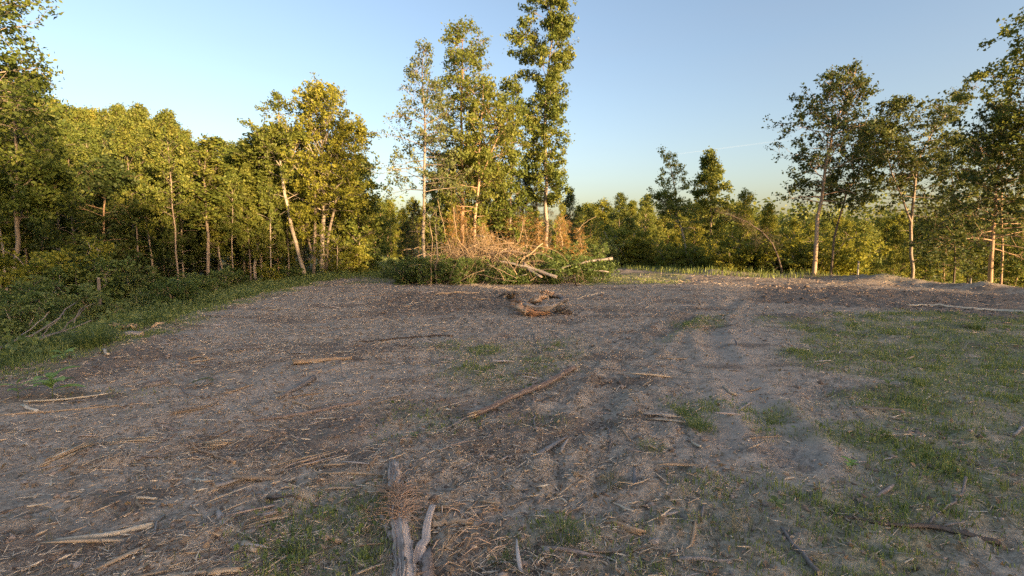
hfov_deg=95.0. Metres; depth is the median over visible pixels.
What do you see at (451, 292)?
log
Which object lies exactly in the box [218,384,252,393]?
splinter
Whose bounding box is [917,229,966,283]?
broadleaf tree
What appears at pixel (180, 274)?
shrub
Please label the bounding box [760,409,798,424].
grass tuft
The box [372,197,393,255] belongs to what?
lane tree
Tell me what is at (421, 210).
lane tree
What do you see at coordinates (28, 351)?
tall grass
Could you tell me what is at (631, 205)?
slope tree
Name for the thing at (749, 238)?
sunlit shrub
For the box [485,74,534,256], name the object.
broadleaf tree
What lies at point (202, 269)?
understorey tree
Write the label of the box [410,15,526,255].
broadleaf tree
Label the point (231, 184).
woodland tree
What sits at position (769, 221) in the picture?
slope tree
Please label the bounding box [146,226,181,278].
understorey tree
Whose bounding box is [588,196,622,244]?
slope tree
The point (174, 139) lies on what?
woodland tree
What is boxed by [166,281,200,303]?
bank shrub
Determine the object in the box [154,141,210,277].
woodland tree
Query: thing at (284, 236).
woodland tree
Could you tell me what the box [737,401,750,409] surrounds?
wood chip
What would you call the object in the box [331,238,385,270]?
shrub
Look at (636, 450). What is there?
splinter
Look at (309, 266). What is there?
woodland tree
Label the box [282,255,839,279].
grass
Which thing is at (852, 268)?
crest shrub
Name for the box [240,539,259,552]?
bark piece
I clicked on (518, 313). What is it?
wad soil
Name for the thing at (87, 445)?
splinter
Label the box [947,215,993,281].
slope tree
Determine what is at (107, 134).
woodland tree
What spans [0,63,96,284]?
broadleaf tree
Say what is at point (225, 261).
understorey tree
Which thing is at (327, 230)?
woodland tree
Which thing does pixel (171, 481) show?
wood chip
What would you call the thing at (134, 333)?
log
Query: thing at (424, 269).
shrub
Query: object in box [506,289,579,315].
root wad
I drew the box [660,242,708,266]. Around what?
sunlit shrub
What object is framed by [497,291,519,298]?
broken stump
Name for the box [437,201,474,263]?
dead sapling
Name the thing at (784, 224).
slope tree
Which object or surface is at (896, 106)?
broadleaf tree
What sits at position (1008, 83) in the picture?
broadleaf tree
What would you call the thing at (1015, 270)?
slope tree
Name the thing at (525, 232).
dead sapling
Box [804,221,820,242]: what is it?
slope tree
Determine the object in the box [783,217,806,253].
broadleaf tree
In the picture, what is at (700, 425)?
grass tuft
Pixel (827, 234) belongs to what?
slope tree
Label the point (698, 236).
broadleaf tree
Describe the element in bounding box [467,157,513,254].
broadleaf tree
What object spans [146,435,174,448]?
splinter
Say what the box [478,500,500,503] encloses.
splinter
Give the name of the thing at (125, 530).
stick
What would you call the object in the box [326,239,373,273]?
shrub
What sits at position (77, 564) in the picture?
stone
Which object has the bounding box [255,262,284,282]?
shrub
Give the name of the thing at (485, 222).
broadleaf tree
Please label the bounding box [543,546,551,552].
stone
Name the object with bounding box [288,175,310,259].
woodland tree
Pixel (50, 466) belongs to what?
splinter
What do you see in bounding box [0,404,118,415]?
branch
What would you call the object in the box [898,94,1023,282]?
broadleaf tree
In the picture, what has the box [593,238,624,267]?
shrub
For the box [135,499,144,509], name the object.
wood chip
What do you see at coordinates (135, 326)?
log
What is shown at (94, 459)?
splinter
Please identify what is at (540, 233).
dead sapling
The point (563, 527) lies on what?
grass tuft
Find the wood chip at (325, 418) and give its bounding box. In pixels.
[312,417,335,419]
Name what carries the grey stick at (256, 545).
on the ground at (828, 475)
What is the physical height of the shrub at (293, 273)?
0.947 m
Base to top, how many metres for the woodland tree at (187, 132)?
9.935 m
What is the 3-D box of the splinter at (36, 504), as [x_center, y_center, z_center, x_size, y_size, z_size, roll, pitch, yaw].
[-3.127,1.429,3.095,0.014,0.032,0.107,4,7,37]
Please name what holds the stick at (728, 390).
on the ground at (828, 475)
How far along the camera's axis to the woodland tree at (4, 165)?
28.75 m
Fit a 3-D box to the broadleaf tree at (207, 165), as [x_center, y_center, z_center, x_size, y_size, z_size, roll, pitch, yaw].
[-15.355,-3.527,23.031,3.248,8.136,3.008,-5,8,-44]
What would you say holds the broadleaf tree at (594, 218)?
on the ground at (828, 475)
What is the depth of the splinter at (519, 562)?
2.51 m
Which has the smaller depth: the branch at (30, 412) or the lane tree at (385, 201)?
the branch at (30, 412)
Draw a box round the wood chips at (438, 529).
[0,275,1023,575]
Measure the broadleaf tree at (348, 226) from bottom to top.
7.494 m
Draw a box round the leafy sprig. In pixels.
[187,377,213,384]
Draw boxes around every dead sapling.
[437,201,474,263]
[451,212,479,264]
[473,217,497,273]
[488,232,502,261]
[499,219,519,258]
[514,211,536,263]
[526,217,547,266]
[535,229,551,253]
[545,212,573,253]
[557,216,580,274]
[571,224,590,264]
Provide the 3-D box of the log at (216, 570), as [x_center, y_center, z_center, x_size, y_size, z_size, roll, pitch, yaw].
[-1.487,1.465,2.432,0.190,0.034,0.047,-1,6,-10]
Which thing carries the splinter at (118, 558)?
on the ground at (828, 475)
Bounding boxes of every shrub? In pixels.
[0,233,123,307]
[0,273,67,316]
[0,281,64,326]
[0,291,60,343]
[33,254,140,310]
[36,310,69,323]
[59,282,131,324]
[60,302,89,316]
[106,265,159,299]
[121,288,155,310]
[137,276,203,309]
[138,272,173,298]
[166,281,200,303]
[177,272,208,288]
[189,274,226,300]
[202,266,238,289]
[207,267,249,285]
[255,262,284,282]
[281,267,303,278]
[282,262,299,276]
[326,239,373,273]
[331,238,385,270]
[379,259,398,278]
[383,255,426,284]
[404,257,436,285]
[422,253,469,285]
[451,258,486,282]
[494,255,527,273]
[549,247,583,275]
[568,240,610,263]
[587,218,652,266]
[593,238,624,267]
[600,237,649,267]
[639,252,676,266]
[642,259,659,265]
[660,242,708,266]
[665,242,709,268]
[698,239,748,271]
[707,243,755,268]
[707,251,745,269]
[710,233,773,262]
[716,224,814,272]
[737,247,792,273]
[773,237,835,268]
[783,225,879,275]
[784,243,838,274]
[795,240,895,274]
[811,248,863,274]
[865,271,908,276]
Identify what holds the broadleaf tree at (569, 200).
on the ground at (828, 475)
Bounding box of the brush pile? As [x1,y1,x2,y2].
[388,199,622,285]
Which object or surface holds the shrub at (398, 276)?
on the ground at (828, 475)
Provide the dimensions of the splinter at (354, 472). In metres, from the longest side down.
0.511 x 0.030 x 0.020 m
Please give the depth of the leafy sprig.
5.51 m
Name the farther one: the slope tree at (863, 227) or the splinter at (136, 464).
the slope tree at (863, 227)
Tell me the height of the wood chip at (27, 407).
0.029 m
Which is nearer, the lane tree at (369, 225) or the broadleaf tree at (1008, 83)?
the broadleaf tree at (1008, 83)
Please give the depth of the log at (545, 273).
19.24 m
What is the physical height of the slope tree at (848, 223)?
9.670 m
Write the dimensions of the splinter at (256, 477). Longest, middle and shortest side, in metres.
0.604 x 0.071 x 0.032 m
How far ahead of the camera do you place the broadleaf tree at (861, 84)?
22.08 m
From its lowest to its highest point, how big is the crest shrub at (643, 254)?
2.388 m
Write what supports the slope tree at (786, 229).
on the ground at (828, 475)
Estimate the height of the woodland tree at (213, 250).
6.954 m
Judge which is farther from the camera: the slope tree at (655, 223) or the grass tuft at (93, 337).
the slope tree at (655, 223)
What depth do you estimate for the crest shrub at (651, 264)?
31.74 m
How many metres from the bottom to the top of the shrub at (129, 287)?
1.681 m
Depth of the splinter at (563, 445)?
3.84 m
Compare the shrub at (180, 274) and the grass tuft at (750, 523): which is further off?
the shrub at (180, 274)
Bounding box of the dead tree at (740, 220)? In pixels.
[714,207,784,273]
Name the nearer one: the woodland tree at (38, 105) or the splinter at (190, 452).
the splinter at (190, 452)
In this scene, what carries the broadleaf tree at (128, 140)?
on the ground at (828, 475)
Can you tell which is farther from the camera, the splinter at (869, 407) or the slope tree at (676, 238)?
the slope tree at (676, 238)
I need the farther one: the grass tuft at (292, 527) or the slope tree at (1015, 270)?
the slope tree at (1015, 270)
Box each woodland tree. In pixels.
[0,91,44,255]
[0,107,45,264]
[0,109,25,290]
[0,121,13,246]
[6,116,68,255]
[19,112,88,263]
[21,99,66,244]
[34,121,97,259]
[46,103,71,250]
[47,95,60,251]
[47,104,98,244]
[63,121,113,239]
[72,107,121,221]
[81,127,146,266]
[84,106,108,196]
[91,108,140,235]
[100,103,126,141]
[100,135,158,257]
[106,109,130,214]
[109,102,127,110]
[119,143,174,272]
[140,132,186,276]
[152,112,188,256]
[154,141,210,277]
[168,120,185,267]
[174,126,204,270]
[184,155,206,275]
[199,172,228,277]
[211,166,244,272]
[220,142,232,248]
[221,145,250,264]
[228,140,237,147]
[232,161,266,279]
[246,156,285,271]
[274,166,298,276]
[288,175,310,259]
[296,165,326,269]
[298,168,313,268]
[309,200,334,251]
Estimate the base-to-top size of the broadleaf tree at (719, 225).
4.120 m
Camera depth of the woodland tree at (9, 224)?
24.09 m
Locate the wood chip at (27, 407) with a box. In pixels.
[20,404,39,412]
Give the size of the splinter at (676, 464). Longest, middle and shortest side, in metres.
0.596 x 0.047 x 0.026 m
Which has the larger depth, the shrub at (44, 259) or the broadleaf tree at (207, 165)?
the broadleaf tree at (207, 165)
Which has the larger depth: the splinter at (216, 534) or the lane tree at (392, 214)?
the lane tree at (392, 214)
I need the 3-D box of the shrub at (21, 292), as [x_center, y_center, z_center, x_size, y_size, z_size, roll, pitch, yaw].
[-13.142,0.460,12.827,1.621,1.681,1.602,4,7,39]
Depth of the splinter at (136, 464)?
3.72 m
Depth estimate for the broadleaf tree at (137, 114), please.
23.22 m
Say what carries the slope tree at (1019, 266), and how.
on the ground at (828, 475)
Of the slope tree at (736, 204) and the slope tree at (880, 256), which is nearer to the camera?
the slope tree at (880, 256)
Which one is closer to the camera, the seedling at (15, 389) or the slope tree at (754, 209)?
the seedling at (15, 389)
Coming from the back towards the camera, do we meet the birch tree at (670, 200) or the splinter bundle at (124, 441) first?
the birch tree at (670, 200)
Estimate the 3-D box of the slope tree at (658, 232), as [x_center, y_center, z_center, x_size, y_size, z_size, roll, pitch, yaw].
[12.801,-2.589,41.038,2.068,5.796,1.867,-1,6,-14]
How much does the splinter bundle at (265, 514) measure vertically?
0.038 m
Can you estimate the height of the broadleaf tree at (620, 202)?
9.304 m
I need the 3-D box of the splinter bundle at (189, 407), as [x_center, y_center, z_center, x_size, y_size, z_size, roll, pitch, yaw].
[-3.248,1.224,4.777,0.446,0.038,0.100,-4,7,-38]
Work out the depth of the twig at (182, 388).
5.15 m
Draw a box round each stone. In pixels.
[19,479,29,483]
[60,493,70,497]
[73,561,82,567]
[421,438,428,442]
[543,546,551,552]
[648,537,659,544]
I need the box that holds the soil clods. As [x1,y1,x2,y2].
[0,275,1023,575]
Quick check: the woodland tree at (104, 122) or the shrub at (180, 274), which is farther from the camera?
the woodland tree at (104, 122)
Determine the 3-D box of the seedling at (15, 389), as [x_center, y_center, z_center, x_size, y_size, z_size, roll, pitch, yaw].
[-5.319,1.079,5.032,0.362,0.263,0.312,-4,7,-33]
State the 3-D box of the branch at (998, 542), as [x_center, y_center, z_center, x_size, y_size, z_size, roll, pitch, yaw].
[2.361,1.407,2.785,0.828,0.049,0.116,2,6,20]
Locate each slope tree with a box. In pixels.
[567,202,600,255]
[572,203,591,241]
[574,222,592,254]
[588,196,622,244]
[597,225,613,248]
[620,202,643,240]
[621,199,640,225]
[621,216,645,266]
[634,207,666,266]
[641,238,658,264]
[650,226,667,255]
[652,208,685,243]
[669,212,689,238]
[670,227,683,247]
[722,199,747,236]
[728,206,761,232]
[737,222,758,240]
[756,213,780,240]
[778,219,800,229]
[779,226,790,236]
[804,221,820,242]
[808,217,837,242]
[821,229,843,251]
[829,215,844,236]
[838,219,863,270]
[847,232,884,274]
[852,219,881,274]
[867,211,926,278]
[868,242,904,274]
[869,216,902,272]
[872,216,885,244]
[893,242,918,275]
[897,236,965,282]
[903,223,934,279]
[922,219,950,279]
[929,239,964,281]
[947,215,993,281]
[958,238,988,283]
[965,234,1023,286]
[966,217,1015,282]
[978,220,1023,280]
[987,231,1023,286]
[999,256,1022,283]
[1007,216,1023,281]
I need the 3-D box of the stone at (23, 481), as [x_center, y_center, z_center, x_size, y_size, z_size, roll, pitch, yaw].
[-3.540,1.408,3.408,0.062,0.026,0.045,0,6,0]
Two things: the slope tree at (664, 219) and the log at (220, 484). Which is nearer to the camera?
the log at (220, 484)
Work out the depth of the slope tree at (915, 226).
49.49 m
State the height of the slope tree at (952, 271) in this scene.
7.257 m
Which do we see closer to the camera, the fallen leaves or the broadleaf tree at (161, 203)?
the fallen leaves
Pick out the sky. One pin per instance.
(687, 77)
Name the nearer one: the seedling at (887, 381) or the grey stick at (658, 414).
the grey stick at (658, 414)
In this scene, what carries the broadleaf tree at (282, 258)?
on the ground at (828, 475)
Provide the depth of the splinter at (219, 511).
2.92 m
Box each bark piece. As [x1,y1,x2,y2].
[188,356,208,359]
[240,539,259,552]
[266,493,301,498]
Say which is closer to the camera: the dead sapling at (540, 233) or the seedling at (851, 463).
the seedling at (851, 463)
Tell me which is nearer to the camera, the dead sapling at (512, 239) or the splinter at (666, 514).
the splinter at (666, 514)
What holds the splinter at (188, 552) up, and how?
on the ground at (828, 475)
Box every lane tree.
[359,200,375,239]
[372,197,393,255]
[375,200,404,257]
[381,198,401,256]
[387,207,414,258]
[396,196,426,257]
[415,205,429,249]
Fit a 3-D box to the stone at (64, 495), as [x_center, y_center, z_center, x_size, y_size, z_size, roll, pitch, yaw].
[-3.038,1.408,3.182,0.063,0.034,0.044,-1,6,-12]
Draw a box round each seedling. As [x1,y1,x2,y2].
[0,377,42,397]
[27,366,85,397]
[49,348,75,358]
[767,495,784,509]
[841,456,858,468]
[879,378,894,391]
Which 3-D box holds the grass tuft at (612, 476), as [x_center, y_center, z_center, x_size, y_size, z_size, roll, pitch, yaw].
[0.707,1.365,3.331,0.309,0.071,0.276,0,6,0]
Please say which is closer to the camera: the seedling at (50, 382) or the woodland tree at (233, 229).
the seedling at (50, 382)
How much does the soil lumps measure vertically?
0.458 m
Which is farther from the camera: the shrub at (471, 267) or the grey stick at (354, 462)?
the shrub at (471, 267)
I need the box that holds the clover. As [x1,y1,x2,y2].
[1,282,1023,575]
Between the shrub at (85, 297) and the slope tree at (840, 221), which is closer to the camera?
the shrub at (85, 297)
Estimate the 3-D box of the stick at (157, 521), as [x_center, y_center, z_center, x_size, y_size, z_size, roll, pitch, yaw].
[-2.130,1.429,2.801,0.040,0.063,0.348,-3,6,-26]
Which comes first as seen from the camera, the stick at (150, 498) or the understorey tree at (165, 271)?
the stick at (150, 498)
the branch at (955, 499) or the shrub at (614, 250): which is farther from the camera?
the shrub at (614, 250)
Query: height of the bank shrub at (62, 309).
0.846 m
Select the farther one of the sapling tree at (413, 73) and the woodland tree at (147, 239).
the woodland tree at (147, 239)
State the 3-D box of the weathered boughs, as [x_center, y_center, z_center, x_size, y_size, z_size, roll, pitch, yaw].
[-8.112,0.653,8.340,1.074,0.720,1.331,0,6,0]
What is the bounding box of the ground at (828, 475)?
[0,243,1023,575]
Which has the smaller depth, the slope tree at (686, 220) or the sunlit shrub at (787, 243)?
the sunlit shrub at (787, 243)
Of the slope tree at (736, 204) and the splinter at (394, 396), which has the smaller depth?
the splinter at (394, 396)
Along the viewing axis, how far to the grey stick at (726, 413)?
4.47 m
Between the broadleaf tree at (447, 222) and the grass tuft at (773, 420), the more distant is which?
the broadleaf tree at (447, 222)
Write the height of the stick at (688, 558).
0.025 m
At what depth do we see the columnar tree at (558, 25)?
23.24 m
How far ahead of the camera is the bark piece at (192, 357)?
6.75 m
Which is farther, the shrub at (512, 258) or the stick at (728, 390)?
the shrub at (512, 258)
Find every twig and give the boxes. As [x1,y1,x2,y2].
[179,385,238,396]
[607,425,611,452]
[944,520,964,525]
[1012,425,1023,436]
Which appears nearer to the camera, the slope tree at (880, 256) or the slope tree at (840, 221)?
the slope tree at (880, 256)
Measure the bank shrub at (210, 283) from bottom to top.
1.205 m
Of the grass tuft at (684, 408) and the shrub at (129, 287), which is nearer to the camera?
the grass tuft at (684, 408)
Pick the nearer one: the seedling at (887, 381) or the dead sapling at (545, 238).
the seedling at (887, 381)
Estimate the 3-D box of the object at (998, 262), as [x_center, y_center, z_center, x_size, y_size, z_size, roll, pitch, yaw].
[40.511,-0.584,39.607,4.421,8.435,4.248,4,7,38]
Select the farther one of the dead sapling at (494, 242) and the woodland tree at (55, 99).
the woodland tree at (55, 99)
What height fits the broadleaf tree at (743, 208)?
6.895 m
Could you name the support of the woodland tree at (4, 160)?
on the ground at (828, 475)
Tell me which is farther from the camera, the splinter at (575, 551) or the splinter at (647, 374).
the splinter at (647, 374)
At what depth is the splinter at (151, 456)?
3.84 m
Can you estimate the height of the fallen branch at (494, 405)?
0.119 m
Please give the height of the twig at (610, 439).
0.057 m
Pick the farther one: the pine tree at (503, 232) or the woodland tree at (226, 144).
the woodland tree at (226, 144)
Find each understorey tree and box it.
[0,221,36,289]
[0,242,15,291]
[89,198,116,271]
[145,201,203,276]
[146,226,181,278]
[174,245,191,276]
[187,223,227,275]
[198,253,226,277]
[218,230,275,278]
[221,223,264,283]
[230,234,259,275]
[291,247,311,267]
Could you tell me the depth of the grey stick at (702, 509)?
3.00 m
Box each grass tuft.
[40,320,137,348]
[235,507,343,574]
[486,545,512,568]
[530,511,593,549]
[595,470,631,489]
[637,437,673,453]
[672,404,702,417]
[681,413,720,431]
[706,508,791,548]
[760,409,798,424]
[963,320,1000,330]
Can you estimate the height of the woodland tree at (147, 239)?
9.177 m
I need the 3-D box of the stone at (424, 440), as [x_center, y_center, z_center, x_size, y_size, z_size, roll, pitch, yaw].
[-0.747,1.315,4.031,0.071,0.049,0.057,0,6,0]
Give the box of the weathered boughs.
[0,303,93,349]
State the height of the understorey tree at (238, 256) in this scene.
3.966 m
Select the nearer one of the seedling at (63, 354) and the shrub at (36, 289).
the seedling at (63, 354)
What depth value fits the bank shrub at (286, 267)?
25.61 m
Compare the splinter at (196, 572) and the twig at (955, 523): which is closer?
the splinter at (196, 572)
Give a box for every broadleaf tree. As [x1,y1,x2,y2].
[0,0,78,294]
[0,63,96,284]
[58,153,157,284]
[99,113,158,271]
[121,101,163,280]
[136,108,195,279]
[156,133,232,274]
[186,157,234,275]
[218,146,249,281]
[225,137,293,279]
[228,130,288,277]
[246,166,297,273]
[279,213,306,271]
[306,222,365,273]
[308,159,365,271]
[327,153,395,271]
[396,219,416,262]
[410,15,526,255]
[419,173,442,256]
[425,152,464,260]
[435,74,531,256]
[436,168,467,252]
[437,204,459,256]
[456,171,489,256]
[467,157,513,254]
[477,210,489,261]
[484,180,517,255]
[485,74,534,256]
[514,152,541,257]
[552,203,569,253]
[554,186,585,248]
[578,207,600,258]
[605,192,634,236]
[632,193,664,257]
[678,146,741,246]
[681,199,707,258]
[704,219,725,268]
[725,187,759,244]
[750,201,787,256]
[761,58,902,275]
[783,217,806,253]
[816,94,919,274]
[836,77,989,278]
[874,223,915,275]
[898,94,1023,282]
[902,126,1017,282]
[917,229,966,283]
[945,7,1023,184]
[973,100,1023,284]
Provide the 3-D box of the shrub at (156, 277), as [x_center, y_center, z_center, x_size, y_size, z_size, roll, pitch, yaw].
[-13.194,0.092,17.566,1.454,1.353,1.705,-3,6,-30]
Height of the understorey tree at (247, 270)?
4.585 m
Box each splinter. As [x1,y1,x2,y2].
[26,502,48,506]
[33,463,67,471]
[38,538,124,543]
[41,442,92,467]
[58,453,86,470]
[81,454,112,465]
[93,544,149,571]
[129,456,213,465]
[135,569,171,575]
[140,455,167,457]
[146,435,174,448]
[154,422,178,430]
[156,530,219,545]
[161,570,207,575]
[169,448,218,456]
[175,551,199,553]
[184,364,213,366]
[190,358,213,362]
[207,484,228,492]
[216,509,227,524]
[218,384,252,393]
[231,475,280,479]
[286,392,325,398]
[315,471,383,475]
[320,486,356,489]
[321,463,348,465]
[354,563,386,575]
[356,543,381,546]
[383,393,405,398]
[421,504,459,508]
[438,439,472,450]
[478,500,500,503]
[516,538,522,571]
[537,435,567,454]
[551,546,602,557]
[555,484,571,496]
[560,437,568,453]
[609,500,633,511]
[625,373,670,377]
[626,449,645,452]
[632,466,636,482]
[638,412,683,417]
[646,418,687,422]
[656,462,700,466]
[661,511,677,516]
[690,520,695,546]
[744,387,761,391]
[745,436,782,438]
[847,406,902,409]
[865,433,911,435]
[876,483,894,496]
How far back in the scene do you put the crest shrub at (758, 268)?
24.88 m
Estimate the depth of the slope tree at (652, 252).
31.95 m
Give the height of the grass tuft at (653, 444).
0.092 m
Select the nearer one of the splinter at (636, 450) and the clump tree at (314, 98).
the splinter at (636, 450)
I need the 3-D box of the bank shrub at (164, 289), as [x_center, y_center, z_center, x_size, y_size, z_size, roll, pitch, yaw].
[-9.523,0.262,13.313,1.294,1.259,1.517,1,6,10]
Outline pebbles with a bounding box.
[0,326,1021,575]
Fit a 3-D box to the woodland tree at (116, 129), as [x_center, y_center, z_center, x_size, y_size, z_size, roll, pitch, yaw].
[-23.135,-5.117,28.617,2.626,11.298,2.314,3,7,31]
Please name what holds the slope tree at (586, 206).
on the ground at (828, 475)
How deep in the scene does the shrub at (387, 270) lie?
22.10 m
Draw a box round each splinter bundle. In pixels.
[33,437,98,467]
[104,436,155,443]
[166,403,217,415]
[183,438,240,451]
[243,506,289,529]
[271,448,341,471]
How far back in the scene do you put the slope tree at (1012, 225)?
51.01 m
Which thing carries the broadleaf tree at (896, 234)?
on the ground at (828, 475)
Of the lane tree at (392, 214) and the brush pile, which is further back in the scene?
the lane tree at (392, 214)
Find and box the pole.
[906,303,1023,312]
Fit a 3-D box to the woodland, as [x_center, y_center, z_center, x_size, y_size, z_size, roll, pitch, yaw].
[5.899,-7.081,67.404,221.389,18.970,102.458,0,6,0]
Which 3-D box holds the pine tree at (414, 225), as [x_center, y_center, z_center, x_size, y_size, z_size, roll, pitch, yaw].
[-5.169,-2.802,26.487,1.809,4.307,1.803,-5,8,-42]
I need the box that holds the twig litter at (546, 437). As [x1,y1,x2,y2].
[0,279,1023,575]
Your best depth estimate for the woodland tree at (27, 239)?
25.49 m
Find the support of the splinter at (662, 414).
on the ground at (828, 475)
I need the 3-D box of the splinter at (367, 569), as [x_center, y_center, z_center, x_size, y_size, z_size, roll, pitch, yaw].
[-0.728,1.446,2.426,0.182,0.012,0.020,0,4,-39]
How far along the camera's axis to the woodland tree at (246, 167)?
24.27 m
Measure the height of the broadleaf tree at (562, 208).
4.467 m
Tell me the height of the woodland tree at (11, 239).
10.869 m
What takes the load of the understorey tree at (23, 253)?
on the ground at (828, 475)
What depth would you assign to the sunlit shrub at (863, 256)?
24.68 m
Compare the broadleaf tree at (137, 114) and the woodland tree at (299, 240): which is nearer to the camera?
the broadleaf tree at (137, 114)
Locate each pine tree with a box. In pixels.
[403,200,432,262]
[490,196,528,257]
[501,178,544,255]
[504,185,557,253]
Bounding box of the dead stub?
[97,277,101,304]
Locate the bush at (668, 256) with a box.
[647,239,690,269]
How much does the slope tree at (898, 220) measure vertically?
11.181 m
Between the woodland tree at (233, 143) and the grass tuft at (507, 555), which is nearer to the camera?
the grass tuft at (507, 555)
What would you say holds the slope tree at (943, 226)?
on the ground at (828, 475)
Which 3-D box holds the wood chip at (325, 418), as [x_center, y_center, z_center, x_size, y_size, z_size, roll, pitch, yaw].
[-1.832,1.275,4.591,0.248,0.017,0.036,-1,6,-10]
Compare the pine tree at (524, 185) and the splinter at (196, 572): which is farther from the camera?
the pine tree at (524, 185)
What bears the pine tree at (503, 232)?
on the ground at (828, 475)
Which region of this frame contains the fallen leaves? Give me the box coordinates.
[0,306,1022,575]
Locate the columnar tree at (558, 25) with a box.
[500,0,579,254]
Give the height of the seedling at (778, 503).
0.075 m
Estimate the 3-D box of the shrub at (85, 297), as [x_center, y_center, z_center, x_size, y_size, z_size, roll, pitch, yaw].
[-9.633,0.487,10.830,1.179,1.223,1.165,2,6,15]
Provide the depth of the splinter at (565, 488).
3.26 m
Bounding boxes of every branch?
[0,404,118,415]
[23,392,110,401]
[253,400,360,421]
[359,334,452,341]
[466,364,584,418]
[780,526,822,575]
[829,511,1002,546]
[929,476,967,522]
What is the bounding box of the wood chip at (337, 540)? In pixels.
[322,534,342,542]
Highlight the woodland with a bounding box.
[1,183,1023,271]
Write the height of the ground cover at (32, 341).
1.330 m
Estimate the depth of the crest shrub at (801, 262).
23.90 m
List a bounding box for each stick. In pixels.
[54,522,152,543]
[136,496,157,499]
[147,514,165,540]
[197,435,227,436]
[208,472,222,475]
[224,503,278,516]
[240,543,265,546]
[341,461,368,463]
[441,415,469,430]
[642,413,677,415]
[675,556,731,562]
[701,504,704,516]
[713,412,742,414]
[723,385,736,395]
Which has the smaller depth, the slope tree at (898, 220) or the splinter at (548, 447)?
the splinter at (548, 447)
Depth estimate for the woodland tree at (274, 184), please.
24.28 m
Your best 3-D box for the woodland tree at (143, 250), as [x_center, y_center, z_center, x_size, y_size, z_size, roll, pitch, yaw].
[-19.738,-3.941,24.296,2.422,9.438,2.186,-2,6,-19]
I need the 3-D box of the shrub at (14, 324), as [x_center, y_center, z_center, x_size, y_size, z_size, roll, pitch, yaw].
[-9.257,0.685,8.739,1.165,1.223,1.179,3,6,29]
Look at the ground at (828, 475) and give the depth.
4.40 m
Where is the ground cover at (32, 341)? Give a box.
[0,266,351,364]
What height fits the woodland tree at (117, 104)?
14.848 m
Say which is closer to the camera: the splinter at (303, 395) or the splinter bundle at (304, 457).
the splinter bundle at (304, 457)
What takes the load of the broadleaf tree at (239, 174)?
on the ground at (828, 475)
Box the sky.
[0,0,1023,235]
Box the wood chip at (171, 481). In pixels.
[162,478,176,483]
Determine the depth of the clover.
3.80 m
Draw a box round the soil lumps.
[181,274,1022,330]
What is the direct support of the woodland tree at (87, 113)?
on the ground at (828, 475)
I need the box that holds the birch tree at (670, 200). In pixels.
[645,144,705,267]
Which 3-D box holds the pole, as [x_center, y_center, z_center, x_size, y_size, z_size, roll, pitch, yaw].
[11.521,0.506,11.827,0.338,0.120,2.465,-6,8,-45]
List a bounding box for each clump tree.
[237,89,314,273]
[260,72,368,272]
[284,121,332,274]
[300,114,376,269]
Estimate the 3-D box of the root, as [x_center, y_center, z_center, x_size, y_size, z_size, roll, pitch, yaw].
[-2.491,1.346,3.849,0.820,0.062,0.046,4,7,34]
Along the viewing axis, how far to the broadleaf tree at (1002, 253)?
26.76 m
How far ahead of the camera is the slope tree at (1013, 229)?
51.81 m
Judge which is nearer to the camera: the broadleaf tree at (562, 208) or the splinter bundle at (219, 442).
the splinter bundle at (219, 442)
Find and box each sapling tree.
[352,37,479,258]
[414,208,443,283]
[424,202,455,283]
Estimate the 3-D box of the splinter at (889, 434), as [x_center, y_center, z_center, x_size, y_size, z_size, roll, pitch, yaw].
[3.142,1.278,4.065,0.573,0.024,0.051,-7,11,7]
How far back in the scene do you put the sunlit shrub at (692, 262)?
29.95 m
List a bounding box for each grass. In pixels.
[0,266,360,369]
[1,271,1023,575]
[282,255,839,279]
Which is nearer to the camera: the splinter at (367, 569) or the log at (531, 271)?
the splinter at (367, 569)
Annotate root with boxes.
[187,438,235,463]
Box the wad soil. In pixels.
[498,310,582,319]
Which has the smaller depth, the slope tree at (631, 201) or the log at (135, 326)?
the log at (135, 326)
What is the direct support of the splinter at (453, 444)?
on the ground at (828, 475)
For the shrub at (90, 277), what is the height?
2.571 m
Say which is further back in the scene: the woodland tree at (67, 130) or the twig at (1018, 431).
the woodland tree at (67, 130)
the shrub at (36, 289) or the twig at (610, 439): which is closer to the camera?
the twig at (610, 439)
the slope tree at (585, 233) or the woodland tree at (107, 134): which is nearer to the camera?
the woodland tree at (107, 134)
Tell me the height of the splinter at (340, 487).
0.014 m
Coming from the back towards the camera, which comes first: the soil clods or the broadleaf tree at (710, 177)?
the broadleaf tree at (710, 177)
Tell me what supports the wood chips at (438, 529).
on the ground at (828, 475)
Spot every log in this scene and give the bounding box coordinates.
[107,322,164,331]
[122,331,144,335]
[142,378,170,386]
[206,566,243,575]
[213,473,260,487]
[276,375,316,398]
[292,356,352,363]
[360,458,508,575]
[435,291,479,294]
[496,259,556,278]
[523,262,541,277]
[561,257,612,268]
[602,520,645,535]
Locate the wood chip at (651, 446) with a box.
[635,440,656,449]
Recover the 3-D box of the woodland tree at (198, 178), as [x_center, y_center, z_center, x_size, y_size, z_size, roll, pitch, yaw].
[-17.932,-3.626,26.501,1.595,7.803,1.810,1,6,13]
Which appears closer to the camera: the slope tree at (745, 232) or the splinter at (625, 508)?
the splinter at (625, 508)
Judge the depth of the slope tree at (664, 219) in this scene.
49.84 m
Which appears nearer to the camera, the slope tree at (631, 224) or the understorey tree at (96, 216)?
the understorey tree at (96, 216)

